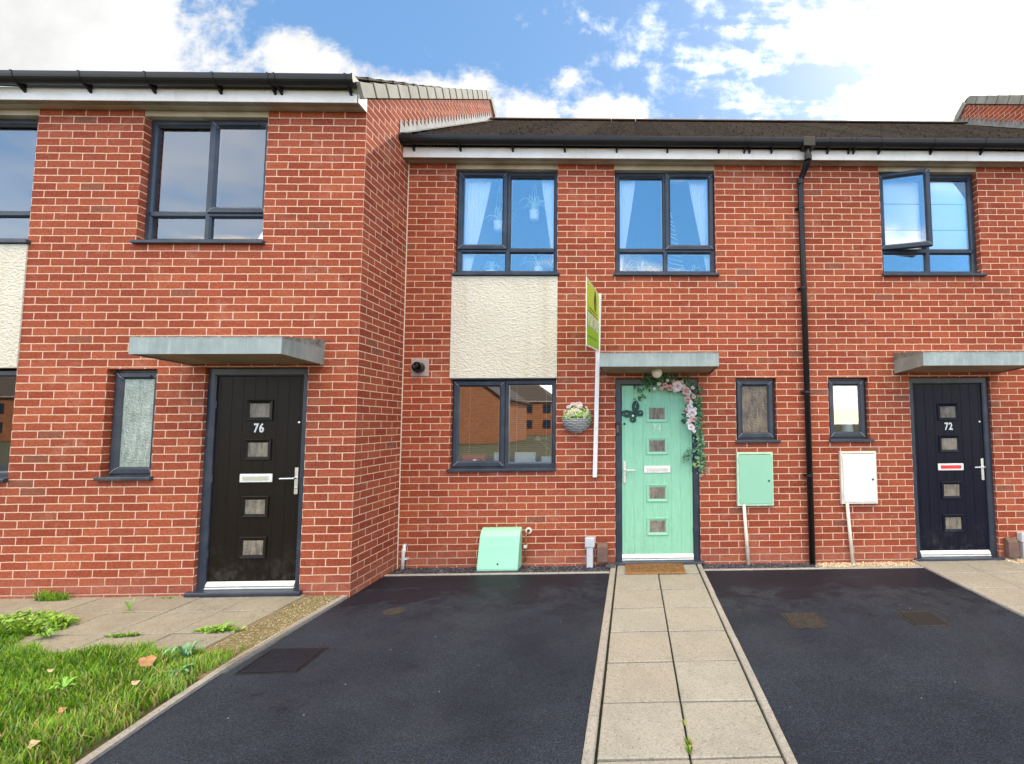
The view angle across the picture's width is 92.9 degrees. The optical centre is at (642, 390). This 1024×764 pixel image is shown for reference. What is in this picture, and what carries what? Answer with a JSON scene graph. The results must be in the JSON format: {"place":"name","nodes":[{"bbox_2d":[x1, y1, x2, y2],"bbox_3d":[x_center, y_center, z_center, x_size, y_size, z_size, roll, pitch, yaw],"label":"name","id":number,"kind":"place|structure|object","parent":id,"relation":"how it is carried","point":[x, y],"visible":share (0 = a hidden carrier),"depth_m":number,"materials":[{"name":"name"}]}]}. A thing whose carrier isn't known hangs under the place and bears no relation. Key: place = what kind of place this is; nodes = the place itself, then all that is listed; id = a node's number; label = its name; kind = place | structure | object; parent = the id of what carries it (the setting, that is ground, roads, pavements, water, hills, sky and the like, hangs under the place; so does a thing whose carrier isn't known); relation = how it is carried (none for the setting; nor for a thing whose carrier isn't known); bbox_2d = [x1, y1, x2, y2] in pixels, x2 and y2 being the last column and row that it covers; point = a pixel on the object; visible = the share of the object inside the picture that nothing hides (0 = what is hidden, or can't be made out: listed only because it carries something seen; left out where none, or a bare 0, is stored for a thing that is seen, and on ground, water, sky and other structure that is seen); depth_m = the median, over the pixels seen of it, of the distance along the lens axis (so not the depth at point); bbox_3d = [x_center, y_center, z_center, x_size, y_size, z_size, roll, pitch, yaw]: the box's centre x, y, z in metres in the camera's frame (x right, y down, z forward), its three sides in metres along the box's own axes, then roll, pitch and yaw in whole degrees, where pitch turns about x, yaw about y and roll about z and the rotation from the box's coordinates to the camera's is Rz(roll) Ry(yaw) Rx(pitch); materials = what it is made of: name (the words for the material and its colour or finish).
{"place":"outdoors","nodes":[
{"label":"outdoors","id":0,"kind":"place"},
{"bbox_2d":[0,626,246,763],"bbox_3d":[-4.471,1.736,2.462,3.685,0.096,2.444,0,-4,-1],"label":"lawn grass","id":1,"kind":"structure","parent":0,"point":[18,662],"depth_m":2.77,"materials":[{"name":"green plant"}]},
{"bbox_2d":[28,740,39,748],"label":"fallen leaf","id":2,"kind":"object","parent":1,"relation":"on","point":[35,742],"visible":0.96,"depth_m":2.29,"materials":[{"name":"beige plant"}]},
{"bbox_2d":[58,707,66,712],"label":"fallen leaf","id":3,"kind":"object","parent":1,"relation":"on","point":[60,710],"visible":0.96,"depth_m":2.54,"materials":[{"name":"brown plant"}]},
{"bbox_2d":[47,676,79,689],"bbox_3d":[-3.462,1.754,2.806,0.122,0.056,0.133,2,-5,-35],"label":"broadleaf weed","id":4,"kind":"object","parent":1,"relation":"on","point":[64,683],"visible":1,"depth_m":2.81,"materials":[{"name":"green plant"}]},
{"bbox_2d":[131,680,140,684],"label":"fallen leaf","id":5,"kind":"object","parent":1,"relation":"on","point":[135,682],"visible":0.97,"depth_m":2.81,"materials":[{"name":"beige plant"}]},
{"bbox_2d":[138,655,156,666],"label":"fallen leaf","id":6,"kind":"object","parent":1,"relation":"on","point":[147,660],"visible":1,"depth_m":3.02,"materials":[{"name":"brown plant"}]},
{"bbox_2d":[167,663,195,675],"bbox_3d":[-2.909,1.761,2.956,0.161,0.056,0.139,-2,-4,19],"label":"broadleaf weed","id":7,"kind":"object","parent":1,"relation":"on","point":[185,666],"visible":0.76,"depth_m":2.95,"materials":[{"name":"green plant"}]},
{"bbox_2d":[162,640,204,657],"bbox_3d":[-3.049,1.743,3.150,0.201,0.119,0.192,1,-4,-15],"label":"broadleaf weed","id":8,"kind":"object","parent":1,"relation":"on","point":[185,652],"visible":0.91,"depth_m":3.14,"materials":[{"name":"green plant"}]},
{"bbox_2d":[0,595,305,653],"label":"front path","id":9,"kind":"structure","parent":0,"point":[172,622],"depth_m":3.86,"materials":[{"name":"concrete"}]},
{"bbox_2d":[0,610,70,637],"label":"weed patch","id":10,"kind":"object","parent":9,"relation":"on","point":[38,628],"visible":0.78,"depth_m":3.61,"materials":[{"name":"green plant"}]},
{"bbox_2d":[33,628,61,638],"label":"broadleaf weed","id":11,"kind":"object","parent":9,"relation":"on","point":[46,634],"visible":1,"depth_m":3.46,"materials":[{"name":"green plant"}]},
{"bbox_2d":[30,589,69,600],"bbox_3d":[-5.346,1.842,4.248,0.362,0.100,0.159,0,-4,-1],"label":"grass tuft","id":12,"kind":"object","parent":9,"relation":"on","point":[48,596],"visible":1,"depth_m":4.23,"materials":[{"name":"green plant"}]},
{"bbox_2d":[103,631,140,637],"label":"crack weed","id":13,"kind":"object","parent":9,"relation":"on","point":[125,635],"visible":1,"depth_m":3.50,"materials":[{"name":"green plant"}]},
{"bbox_2d":[123,599,133,609],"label":"broadleaf weed","id":14,"kind":"object","parent":9,"relation":"on","point":[129,606],"visible":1,"depth_m":3.98,"materials":[{"name":"green plant"}]},
{"bbox_2d":[192,624,245,633],"bbox_3d":[-3.245,1.829,3.595,0.380,0.080,0.124,0,-4,-1],"label":"leafy weed","id":15,"kind":"object","parent":9,"relation":"on","point":[224,626],"visible":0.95,"depth_m":3.59,"materials":[{"name":"green plant"}]},
{"bbox_2d":[183,595,341,680],"bbox_3d":[-2.933,1.883,3.726,0.365,0.062,1.600,0,-4,-1],"label":"verge strip","id":16,"kind":"object","parent":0,"point":[213,648],"visible":0.36,"depth_m":3.63,"materials":[{"name":"gravel"}]},
{"bbox_2d":[214,595,338,647],"bbox_3d":[-2.928,1.856,3.828,0.312,0.015,1.013,0,-4,-1],"label":"grit","id":17,"kind":"object","parent":16,"relation":"on","point":[278,620],"visible":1,"depth_m":3.74,"materials":[{"name":"gravel"}]},
{"bbox_2d":[90,573,609,763],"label":"driveway","id":18,"kind":"structure","parent":0,"point":[474,669],"depth_m":2.84,"materials":[{"name":"black asphalt"}]},
{"bbox_2d":[186,673,225,697],"bbox_3d":[-2.569,1.612,-0.358,0.170,0.041,6.800,0,-4,-1],"label":"driveway edge","id":19,"kind":"object","parent":18,"relation":"on","point":[220,675],"visible":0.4,"depth_m":2.94,"materials":[{"name":"concrete"}]},
{"bbox_2d":[234,647,328,674],"bbox_3d":[-2.438,1.835,3.189,0.390,0.015,0.340,0,-4,-3],"label":"drain cover","id":20,"kind":"object","parent":18,"relation":"on","point":[287,660],"visible":1,"depth_m":3.17,"materials":[{"name":"black metal"}]},
{"bbox_2d":[383,607,404,614],"bbox_3d":[-2.132,1.886,4.025,0.170,0.002,0.170,0,-4,-1],"label":"stop tap cover","id":21,"kind":"object","parent":18,"relation":"on","point":[393,611],"visible":1,"depth_m":4.01,"materials":[{"name":"metal"}]},
{"bbox_2d":[0,0,1023,120],"label":"sky","id":22,"kind":"structure","parent":0,"point":[864,60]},
{"bbox_2d":[594,564,784,763],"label":"path","id":23,"kind":"structure","parent":0,"point":[642,722],"depth_m":2.84,"materials":[{"name":"concrete"}]},
{"bbox_2d":[625,563,685,574],"bbox_3d":[0.129,1.920,5.079,0.643,0.029,0.323,0,-4,-1],"label":"door mat","id":24,"kind":"object","parent":23,"relation":"on","point":[660,568],"depth_m":5.04,"materials":[{"name":"brown fabric"}]},
{"bbox_2d":[684,738,692,753],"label":"crack weed","id":25,"kind":"object","parent":23,"relation":"on","point":[688,747],"visible":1,"depth_m":2.29,"materials":[{"name":"green plant"}]},
{"bbox_2d":[705,568,1023,763],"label":"driveway","id":26,"kind":"structure","parent":0,"point":[870,675],"depth_m":3.09,"materials":[{"name":"black asphalt"}]},
{"bbox_2d":[781,612,829,627],"bbox_3d":[1.304,1.851,3.788,0.300,0.018,0.280,0,-4,-1],"label":"drain cover","id":27,"kind":"object","parent":26,"relation":"on","point":[805,620],"visible":1,"depth_m":3.77,"materials":[{"name":"metal"}]},
{"bbox_2d":[896,611,951,626],"bbox_3d":[2.269,1.848,3.805,0.290,0.015,0.280,0,-4,-1],"label":"drain cover","id":28,"kind":"object","parent":26,"relation":"on","point":[921,618],"visible":1,"depth_m":3.79,"materials":[{"name":"metal"}]},
{"bbox_2d":[919,560,1023,611],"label":"side path","id":29,"kind":"structure","parent":0,"point":[1001,580],"depth_m":4.79,"materials":[{"name":"concrete"}]},
{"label":"ground","id":30,"kind":"structure","parent":0,"visible":0},
{"bbox_2d":[75,595,347,763],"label":"boundary edging","id":31,"kind":"object","parent":30,"relation":"on","point":[100,751],"visible":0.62,"depth_m":2.89,"materials":[{"name":"concrete"}]},
{"bbox_2d":[0,69,496,598],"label":"brick house","id":32,"kind":"structure","parent":30,"relation":"on","point":[202,287],"depth_m":4.50,"materials":[{"name":"brick"}]},
{"bbox_2d":[0,371,16,481],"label":"window","id":33,"kind":"structure","parent":32,"relation":"in","point":[7,378],"depth_m":4.49,"materials":[{"name":"plastic"}]},
{"bbox_2d":[0,119,37,243],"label":"window","id":34,"kind":"structure","parent":32,"relation":"in","point":[18,137],"depth_m":4.66,"materials":[{"name":"glass"}]},
{"bbox_2d":[93,370,156,480],"bbox_3d":[-4.829,0.320,4.466,0.505,1.041,0.180,0,-4,-1],"label":"window","id":35,"kind":"structure","parent":32,"relation":"in","point":[135,390],"depth_m":4.49,"materials":[{"name":"plastic"}]},
{"bbox_2d":[130,121,267,244],"bbox_3d":[-4.297,-2.059,4.641,1.245,1.295,0.180,0,-4,-1],"label":"window","id":36,"kind":"structure","parent":32,"relation":"in","point":[206,179],"depth_m":4.68,"materials":[{"name":"glass"}]},
{"bbox_2d":[205,376,303,586],"bbox_3d":[-3.674,0.843,4.456,0.813,1.968,0.109,0,-4,-1],"label":"door","id":37,"kind":"structure","parent":32,"relation":"in","point":[253,542],"depth_m":4.46,"materials":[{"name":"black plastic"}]},
{"bbox_2d":[397,117,799,568],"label":"brick house","id":38,"kind":"structure","parent":30,"relation":"on","point":[720,332],"depth_m":5.46,"materials":[{"name":"red brick"}]},
{"bbox_2d":[400,544,408,569],"bbox_3d":[-2.645,1.843,5.206,0.072,0.279,0.071,0,-4,-1],"label":"waste pipe","id":39,"kind":"object","parent":38,"relation":"attached to","point":[403,558],"visible":1,"depth_m":5.18,"materials":[{"name":"white plastic"}]},
{"bbox_2d":[411,359,428,376],"bbox_3d":[-2.555,-0.268,5.326,0.202,0.205,0.120,0,-4,-1],"label":"boiler flue","id":40,"kind":"object","parent":38,"relation":"attached to","point":[419,367],"visible":1,"depth_m":5.37,"materials":[{"name":"black plastic"}]},
{"bbox_2d":[463,180,491,270],"bbox_3d":[-2.007,-1.959,5.685,0.340,1.240,0.028,0,-4,-1],"label":"curtain","id":41,"kind":"object","parent":38,"relation":"hanging from","point":[477,195],"visible":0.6,"depth_m":5.70,"materials":[{"name":"white fabric"}]},
{"bbox_2d":[463,387,499,457],"bbox_3d":[-1.873,0.382,5.556,0.500,0.910,0.030,0,-4,-1],"label":"shelving unit","id":42,"kind":"object","parent":38,"relation":"attached to","point":[469,436],"visible":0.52,"depth_m":5.55,"materials":[{"name":"brown wood"}]},
{"bbox_2d":[485,261,502,270],"bbox_3d":[-1.823,-1.470,5.706,0.222,0.226,0.160,0,-4,-1],"label":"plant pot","id":43,"kind":"object","parent":38,"relation":"on","point":[491,266],"visible":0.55,"depth_m":5.69,"materials":[{"name":"white ceramic"}]},
{"bbox_2d":[494,452,498,460],"bbox_3d":[-1.696,0.797,5.524,0.090,0.145,0.077,0,-4,-1],"label":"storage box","id":44,"kind":"object","parent":38,"relation":"on","point":[496,456],"visible":0.36,"depth_m":5.49,"materials":[{"name":"white plastic"}]},
{"bbox_2d":[446,380,555,471],"bbox_3d":[-1.602,0.398,5.412,1.225,1.045,0.180,0,-4,-1],"label":"window","id":45,"kind":"structure","parent":38,"relation":"in","point":[503,465],"depth_m":5.42,"materials":[{"name":"plastic"}]},
{"bbox_2d":[486,181,517,232],"bbox_3d":[-1.731,-2.281,5.763,0.425,0.670,0.149,0,-4,-1],"label":"hanging planter","id":46,"kind":"object","parent":38,"relation":"hanging from","point":[497,223],"visible":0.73,"depth_m":5.73,"materials":[{"name":"white ceramic"}]},
{"bbox_2d":[451,172,559,275],"bbox_3d":[-1.602,-1.981,5.576,1.245,1.295,0.180,0,-4,-1],"label":"window","id":47,"kind":"structure","parent":38,"relation":"in","point":[506,249],"depth_m":5.59,"materials":[{"name":"plastic"}]},
{"bbox_2d":[515,452,535,461],"bbox_3d":[-1.381,0.796,5.532,0.240,0.145,0.077,0,-4,-1],"label":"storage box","id":48,"kind":"object","parent":38,"relation":"on","point":[525,456],"visible":0.62,"depth_m":5.50,"materials":[{"name":"white plastic"}]},
{"bbox_2d":[524,527,531,561],"bbox_3d":[-1.288,1.721,5.254,0.085,0.373,0.051,0,-4,-1],"label":"gas pipe","id":49,"kind":"object","parent":38,"relation":"attached to","point":[528,530],"visible":1,"depth_m":5.25,"materials":[{"name":"orange metal"}]},
{"bbox_2d":[510,386,551,459],"bbox_3d":[-1.318,0.380,5.569,0.510,0.910,0.030,0,-4,-1],"label":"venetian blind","id":50,"kind":"object","parent":38,"relation":"attached to","point":[546,423],"visible":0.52,"depth_m":5.57,"materials":[{"name":"brown wood"}]},
{"bbox_2d":[517,180,548,221],"bbox_3d":[-1.316,-2.353,5.778,0.431,0.530,0.178,0,-4,-1],"label":"hanging planter","id":51,"kind":"object","parent":38,"relation":"hanging from","point":[534,213],"visible":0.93,"depth_m":5.75,"materials":[{"name":"white ceramic"}]},
{"bbox_2d":[519,255,549,270],"bbox_3d":[-1.308,-1.516,5.692,0.388,0.309,0.125,0,-4,-10],"label":"potted plant","id":52,"kind":"object","parent":38,"relation":"on","point":[538,267],"visible":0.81,"depth_m":5.69,"materials":[{"name":"white ceramic"}]},
{"bbox_2d":[541,456,550,461],"bbox_3d":[-1.116,0.820,5.536,0.150,0.095,0.077,0,-4,-1],"label":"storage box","id":53,"kind":"object","parent":38,"relation":"on","point":[545,458],"visible":0.38,"depth_m":5.50,"materials":[{"name":"white plastic"}]},
{"bbox_2d":[542,180,553,258],"bbox_3d":[-1.107,-1.963,5.706,0.260,1.240,0.028,0,-4,-1],"label":"curtain","id":54,"kind":"object","parent":38,"relation":"hanging from","point":[548,190],"visible":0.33,"depth_m":5.72,"materials":[{"name":"white fabric"}]},
{"bbox_2d":[562,402,591,432],"bbox_3d":[-0.751,0.297,5.309,0.351,0.352,0.192,0,-4,-1],"label":"wall basket","id":55,"kind":"object","parent":38,"relation":"attached to","point":[581,423],"depth_m":5.27,"materials":[{"name":"grey wicker"}]},
{"bbox_2d":[585,536,594,567],"bbox_3d":[-0.592,1.804,5.246,0.110,0.335,0.081,0,-4,-1],"label":"cable duct","id":56,"kind":"object","parent":38,"relation":"attached to","point":[589,543],"visible":1,"depth_m":5.21,"materials":[{"name":"grey plastic"}]},
{"bbox_2d":[586,276,601,476],"bbox_3d":[-0.514,-0.106,4.918,0.099,2.110,0.996,0,-4,-1],"label":"sale sign","id":57,"kind":"object","parent":38,"relation":"attached to","point":[593,316],"visible":1,"depth_m":5.27,"materials":[{"name":"green plastic"}]},
{"bbox_2d":[597,542,607,562],"bbox_3d":[-0.452,1.810,5.246,0.120,0.223,0.087,0,-4,-1],"label":"vent cowl","id":58,"kind":"object","parent":38,"relation":"attached to","point":[602,552],"visible":1,"depth_m":5.21,"materials":[{"name":"brown plastic"}]},
{"bbox_2d":[616,422,619,434],"bbox_3d":[-0.289,0.437,5.407,0.044,0.147,0.032,0,-4,-1],"label":"doorbell","id":59,"kind":"object","parent":38,"relation":"attached to","point":[617,428],"visible":1,"depth_m":5.39,"materials":[{"name":"black plastic"}]},
{"bbox_2d":[620,180,635,270],"bbox_3d":[-0.212,-1.967,5.726,0.250,1.240,0.028,0,-4,-1],"label":"curtain","id":60,"kind":"object","parent":38,"relation":"hanging from","point":[627,188],"visible":0.57,"depth_m":5.74,"materials":[{"name":"white fabric"}]},
{"bbox_2d":[625,259,654,270],"bbox_3d":[-0.020,-1.484,5.749,0.393,0.238,0.158,0,-4,-1],"label":"potted plant","id":61,"kind":"object","parent":38,"relation":"on","point":[642,263],"visible":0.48,"depth_m":5.74,"materials":[{"name":"white plant"}]},
{"bbox_2d":[651,369,661,377],"bbox_3d":[0.154,-0.191,5.161,0.120,0.105,0.120,0,-4,-1],"label":"porch light","id":62,"kind":"object","parent":38,"relation":"attached to","point":[656,373],"visible":0.86,"depth_m":5.12,"materials":[{"name":"white glass"}]},
{"bbox_2d":[622,386,693,558],"bbox_3d":[0.165,0.921,5.416,0.813,1.968,0.110,0,-4,-1],"label":"door","id":63,"kind":"structure","parent":38,"relation":"in","point":[657,487],"depth_m":5.42,"materials":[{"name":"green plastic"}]},
{"bbox_2d":[621,401,642,422],"bbox_3d":[-0.124,0.242,5.449,0.260,0.258,0.014,0,-4,-1],"label":"butterfly ornament","id":64,"kind":"object","parent":63,"relation":"attached to","point":[633,414],"visible":1,"depth_m":5.45,"materials":[{"name":"green metal"}]},
{"bbox_2d":[613,173,719,275],"bbox_3d":[0.271,-1.990,5.618,1.245,1.295,0.180,0,-4,-1],"label":"window","id":65,"kind":"structure","parent":38,"relation":"in","point":[667,249],"depth_m":5.63,"materials":[{"name":"plastic"}]},
{"bbox_2d":[633,373,707,476],"bbox_3d":[0.316,0.353,5.396,0.851,1.261,0.176,0,-4,-1],"label":"flower garland","id":66,"kind":"object","parent":38,"relation":"attached to","point":[691,408],"visible":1,"depth_m":5.38,"materials":[{"name":"green plant"}]},
{"bbox_2d":[668,212,683,270],"bbox_3d":[0.383,-1.877,5.798,0.251,0.804,0.022,0,-4,-1],"label":"trailing plant","id":67,"kind":"object","parent":38,"relation":"hanging from","point":[674,255],"visible":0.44,"depth_m":5.78,"materials":[{"name":"white plant"}]},
{"bbox_2d":[688,181,708,270],"bbox_3d":[0.713,-1.971,5.747,0.300,1.240,0.028,0,-4,-1],"label":"curtain","id":68,"kind":"object","parent":38,"relation":"hanging from","point":[698,191],"visible":0.48,"depth_m":5.76,"materials":[{"name":"white fabric"}]},
{"bbox_2d":[736,452,773,565],"bbox_3d":[1.280,1.339,5.330,0.415,1.274,0.064,0,-4,-1],"label":"meter box","id":69,"kind":"object","parent":38,"relation":"attached to","point":[754,479],"visible":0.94,"depth_m":5.33,"materials":[{"name":"green plastic"}]},
{"bbox_2d":[739,455,772,503],"bbox_3d":[1.284,1.007,5.340,0.379,0.551,0.014,0,-4,-1],"label":"box door","id":70,"kind":"structure","parent":69,"relation":"in","point":[755,471],"depth_m":5.33,"materials":[{"name":"green plastic"}]},
{"bbox_2d":[735,379,780,442],"bbox_3d":[1.321,0.230,5.489,0.515,0.746,0.180,0,-4,-1],"label":"window","id":71,"kind":"structure","parent":38,"relation":"in","point":[755,412],"depth_m":5.51,"materials":[{"name":"plastic"}]},
{"bbox_2d":[384,560,1023,763],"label":"kerb edging","id":72,"kind":"object","parent":30,"relation":"on","point":[589,750],"visible":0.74,"depth_m":3.35,"materials":[{"name":"concrete"}]},
{"bbox_2d":[727,119,1023,562],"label":"brick house","id":73,"kind":"structure","parent":30,"relation":"on","point":[924,354],"depth_m":5.54,"materials":[{"name":"brick"}]},
{"bbox_2d":[795,136,815,563],"bbox_3d":[1.913,-0.494,5.370,0.170,4.868,0.261,0,-4,-1],"label":"downpipe","id":74,"kind":"object","parent":73,"relation":"attached to","point":[808,146],"visible":0.99,"depth_m":5.41,"materials":[{"name":"black plastic"}]},
{"bbox_2d":[833,386,856,408],"bbox_3d":[2.395,0.039,5.601,0.440,0.350,0.005,0,-4,-1],"label":"roller blind","id":75,"kind":"object","parent":73,"relation":"attached to","point":[844,397],"visible":0.36,"depth_m":5.60,"materials":[{"name":"white fabric"}]},
{"bbox_2d":[841,421,853,431],"bbox_3d":[2.456,0.452,5.640,0.150,0.170,0.150,0,-4,-1],"label":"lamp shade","id":76,"kind":"object","parent":73,"relation":"attached to","point":[847,426],"visible":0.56,"depth_m":5.59,"materials":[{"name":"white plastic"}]},
{"bbox_2d":[828,378,874,441],"bbox_3d":[2.406,0.225,5.514,0.515,0.746,0.180,0,-4,-1],"label":"window","id":77,"kind":"structure","parent":73,"relation":"in","point":[860,436],"depth_m":5.52,"materials":[{"name":"plastic"}]},
{"bbox_2d":[838,451,877,563],"bbox_3d":[2.473,1.333,5.357,0.417,1.276,0.064,0,-4,-1],"label":"meter box","id":78,"kind":"object","parent":73,"relation":"attached to","point":[858,476],"visible":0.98,"depth_m":5.36,"materials":[{"name":"white plastic"}]},
{"bbox_2d":[842,454,876,501],"bbox_3d":[2.477,0.996,5.367,0.381,0.543,0.014,0,-4,-1],"label":"box door","id":79,"kind":"structure","parent":78,"relation":"in","point":[859,470],"depth_m":5.36,"materials":[{"name":"white plastic"}]},
{"bbox_2d":[883,182,966,256],"bbox_3d":[3.446,-2.144,5.801,1.090,1.000,0.012,0,-4,-1],"label":"roman blind","id":80,"kind":"object","parent":73,"relation":"attached to","point":[901,213],"visible":0.48,"depth_m":5.80,"materials":[{"name":"white fabric"}]},
{"bbox_2d":[879,168,986,276],"bbox_3d":[3.458,-2.006,5.654,1.245,1.295,0.252,0,-4,-1],"label":"window","id":81,"kind":"structure","parent":73,"relation":"in","point":[960,186],"depth_m":5.69,"materials":[{"name":"plastic"}]},
{"bbox_2d":[913,384,990,554],"bbox_3d":[3.604,0.905,5.494,0.813,1.968,0.110,0,-4,-1],"label":"door","id":82,"kind":"structure","parent":73,"relation":"in","point":[952,506],"depth_m":5.50,"materials":[{"name":"black plastic"}]},
{"bbox_2d":[1003,537,1019,556],"bbox_3d":[4.201,1.789,5.352,0.120,0.223,0.087,0,-4,-1],"label":"vent cowl","id":83,"kind":"object","parent":73,"relation":"attached to","point":[1011,546],"visible":1,"depth_m":5.32,"materials":[{"name":"brown plastic"}]},
{"bbox_2d":[1017,531,1023,558],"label":"cable duct","id":84,"kind":"object","parent":73,"relation":"attached to","point":[1020,536],"visible":0.85,"depth_m":5.36,"materials":[{"name":"grey plastic"}]},
{"bbox_2d":[952,95,1023,150],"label":"brick house","id":85,"kind":"structure","parent":30,"relation":"on","point":[1006,111],"depth_m":8.30,"materials":[{"name":"brick"}]},
{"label":"gravel bed","id":86,"kind":"structure","parent":0,"visible":0},
{"bbox_2d":[390,563,820,573],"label":"slate chippings","id":87,"kind":"object","parent":86,"relation":"on","point":[577,568],"visible":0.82,"depth_m":5.17,"materials":[{"name":"gravel"}]},
{"bbox_2d":[474,527,522,572],"bbox_3d":[-1.573,1.747,5.157,0.470,0.449,0.225,0,-4,-1],"label":"gas meter box","id":88,"kind":"object","parent":87,"relation":"on","point":[500,550],"visible":0.95,"depth_m":5.11,"materials":[{"name":"green plastic"}]},
{"bbox_2d":[606,563,614,567],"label":"slate block","id":89,"kind":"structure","parent":87,"relation":"on","point":[610,565],"depth_m":5.15,"materials":[{"name":"grey stone"}]},
{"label":"gravel bed","id":90,"kind":"structure","parent":0,"visible":0},
{"bbox_2d":[815,558,1023,566],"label":"pale gravel","id":91,"kind":"structure","parent":90,"relation":"on","point":[890,563],"depth_m":5.25,"materials":[{"name":"beige gravel"}]}
]}

